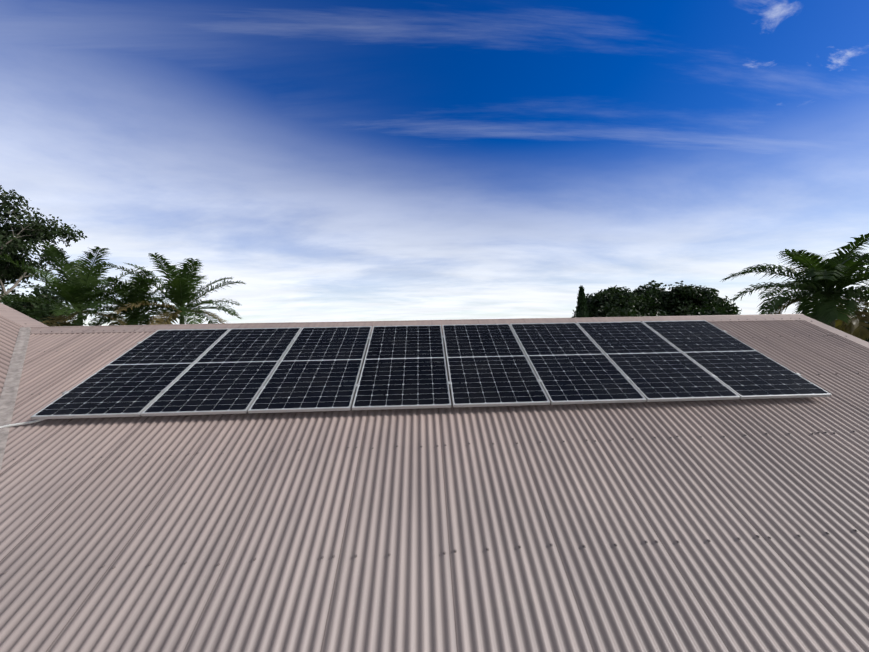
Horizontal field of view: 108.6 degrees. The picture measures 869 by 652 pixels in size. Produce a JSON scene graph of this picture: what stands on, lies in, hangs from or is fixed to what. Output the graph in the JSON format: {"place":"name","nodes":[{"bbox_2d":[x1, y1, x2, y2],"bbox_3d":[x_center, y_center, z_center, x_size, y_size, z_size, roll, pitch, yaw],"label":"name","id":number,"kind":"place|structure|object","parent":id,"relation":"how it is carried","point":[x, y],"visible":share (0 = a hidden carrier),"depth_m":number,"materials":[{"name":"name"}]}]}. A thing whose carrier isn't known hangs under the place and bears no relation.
{"place":"outdoors","nodes":[
{"label":"outdoors","id":0,"kind":"place"},
{"bbox_2d":[0,316,22,396],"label":"corrugated roof","id":1,"kind":"object","parent":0,"point":[9,330],"visible":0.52,"depth_m":4.35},
{"bbox_2d":[0,318,868,651],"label":"corrugated roof","id":2,"kind":"structure","parent":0,"point":[470,484],"depth_m":2.34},
{"bbox_2d":[0,0,868,325],"label":"sky","id":3,"kind":"structure","parent":0,"point":[335,160],"materials":[{"name":"blue"}]},
{"label":"ground","id":4,"kind":"structure","parent":0,"visible":0},
{"bbox_2d":[0,185,86,302],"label":"gum tree","id":5,"kind":"object","parent":4,"relation":"on","point":[34,232],"visible":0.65,"depth_m":31.20,"materials":[{"name":"green plant"}]},
{"bbox_2d":[0,284,90,325],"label":"tree","id":6,"kind":"object","parent":4,"relation":"on","point":[23,307],"visible":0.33,"depth_m":25.64,"materials":[{"name":"green plant"}]},
{"bbox_2d":[0,240,161,326],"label":"palm","id":7,"kind":"object","parent":4,"relation":"on","point":[86,276],"visible":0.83,"depth_m":19.67,"materials":[{"name":"green plant"}]},
{"bbox_2d":[45,270,198,325],"bbox_3d":[-21.984,1.120,22.445,7.654,9.967,7.877,-2,-1,34],"label":"palm","id":8,"kind":"object","parent":4,"relation":"on","point":[128,299],"visible":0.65,"depth_m":21.79,"materials":[{"name":"green plant"}]},
{"bbox_2d":[84,253,244,324],"bbox_3d":[-17.361,0.737,21.837,8.388,10.548,8.200,-1,-1,-2],"label":"palm","id":9,"kind":"object","parent":4,"relation":"on","point":[181,288],"visible":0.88,"depth_m":20.70,"materials":[{"name":"green plant"}]},
{"bbox_2d":[575,285,588,317],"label":"cypress","id":10,"kind":"object","parent":4,"relation":"on","point":[581,310],"visible":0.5,"depth_m":40.01,"materials":[{"name":"green plant"}]},
{"bbox_2d":[572,289,613,317],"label":"tree","id":11,"kind":"object","parent":4,"relation":"on","point":[589,299],"visible":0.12,"depth_m":44.80,"materials":[{"name":"green plant"}]},
{"bbox_2d":[575,285,669,316],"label":"tree","id":12,"kind":"object","parent":4,"relation":"on","point":[624,303],"visible":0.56,"depth_m":42.37,"materials":[{"name":"green plant"}]},
{"bbox_2d":[631,280,681,315],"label":"tree","id":13,"kind":"object","parent":4,"relation":"on","point":[651,290],"visible":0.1,"depth_m":44.69,"materials":[{"name":"green plant"}]},
{"bbox_2d":[650,280,727,315],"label":"tree","id":14,"kind":"object","parent":4,"relation":"on","point":[695,301],"visible":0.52,"depth_m":42.35,"materials":[{"name":"green plant"}]},
{"bbox_2d":[714,295,741,314],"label":"tree","id":15,"kind":"object","parent":4,"relation":"on","point":[732,310],"visible":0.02,"depth_m":45.62,"materials":[{"name":"green plant"}]},
{"bbox_2d":[720,233,868,340],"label":"palm","id":16,"kind":"object","parent":4,"relation":"on","point":[817,282],"visible":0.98,"depth_m":14.94,"materials":[{"name":"green plant"}]},
{"bbox_2d":[836,309,868,328],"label":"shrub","id":17,"kind":"object","parent":4,"relation":"on","point":[862,321],"depth_m":19.13,"materials":[{"name":"green plant"}]},
{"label":"house walls","id":18,"kind":"object","parent":4,"relation":"on","visible":0},
{"bbox_2d":[0,303,868,348],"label":"roof ridge cap","id":19,"kind":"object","parent":18,"relation":"on","point":[18,317],"depth_m":5.05,"materials":[{"name":"grey"}]},
{"bbox_2d":[0,327,30,470],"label":"roof valley flashing","id":20,"kind":"object","parent":19,"relation":"attached to","point":[10,390],"visible":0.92,"depth_m":3.65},
{"bbox_2d":[0,419,44,427],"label":"conduit","id":21,"kind":"object","parent":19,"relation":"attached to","point":[23,423],"visible":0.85,"depth_m":3.14,"materials":[{"name":"white plastic"}]},
{"bbox_2d":[3,318,858,573],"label":"roof screws","id":22,"kind":"object","parent":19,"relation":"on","point":[389,554],"visible":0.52,"depth_m":2.80,"materials":[{"name":"grey metal"}]},
{"bbox_2d":[62,330,800,394],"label":"panel mounting rails","id":23,"kind":"object","parent":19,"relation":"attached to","point":[357,385],"visible":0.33,"depth_m":3.66,"materials":[{"name":"silver metal"}]},
{"bbox_2d":[31,328,229,419],"bbox_3d":[-3.551,0.487,3.909,1.038,0.035,1.755,-1,29,-2],"label":"solar panel","id":24,"kind":"object","parent":23,"relation":"attached to","point":[136,380],"visible":0.98,"depth_m":3.66,"materials":[{"name":"black glass"}]},
{"bbox_2d":[141,327,301,415],"bbox_3d":[-2.494,0.469,3.953,1.038,0.035,1.755,-1,29,-2],"label":"solar panel","id":25,"kind":"object","parent":23,"relation":"attached to","point":[231,371],"visible":1,"depth_m":3.71,"materials":[{"name":"black glass"}]},
{"bbox_2d":[248,326,371,412],"bbox_3d":[-1.438,0.450,3.996,1.038,0.035,1.755,-1,29,-2],"label":"solar panel","id":26,"kind":"object","parent":23,"relation":"attached to","point":[318,369],"visible":1,"depth_m":3.75,"materials":[{"name":"black glass"}]},
{"bbox_2d":[352,325,450,409],"bbox_3d":[-0.381,0.431,4.040,1.038,0.035,1.755,-1,29,-2],"label":"solar panel","id":27,"kind":"object","parent":23,"relation":"attached to","point":[404,367],"visible":1,"depth_m":3.79,"materials":[{"name":"black glass"}]},
{"bbox_2d":[442,324,549,406],"bbox_3d":[0.676,0.412,4.083,1.038,0.035,1.755,-1,29,-2],"label":"solar panel","id":28,"kind":"object","parent":23,"relation":"attached to","point":[488,365],"visible":1,"depth_m":3.84,"materials":[{"name":"black glass"}]},
{"bbox_2d":[510,322,645,404],"bbox_3d":[1.733,0.393,4.127,1.038,0.035,1.755,-1,29,-2],"label":"solar panel","id":29,"kind":"object","parent":23,"relation":"attached to","point":[570,362],"visible":1,"depth_m":3.89,"materials":[{"name":"black glass"}]},
{"bbox_2d":[576,321,739,401],"bbox_3d":[2.790,0.375,4.170,1.038,0.035,1.755,-1,29,-2],"label":"solar panel","id":30,"kind":"object","parent":23,"relation":"attached to","point":[652,365],"visible":1,"depth_m":3.94,"materials":[{"name":"black glass"}]},
{"bbox_2d":[642,320,831,398],"bbox_3d":[3.847,0.356,4.214,1.038,0.035,1.755,-1,29,-2],"label":"solar panel","id":31,"kind":"object","parent":23,"relation":"attached to","point":[741,369],"visible":1,"depth_m":3.98,"materials":[{"name":"black glass"}]}
]}

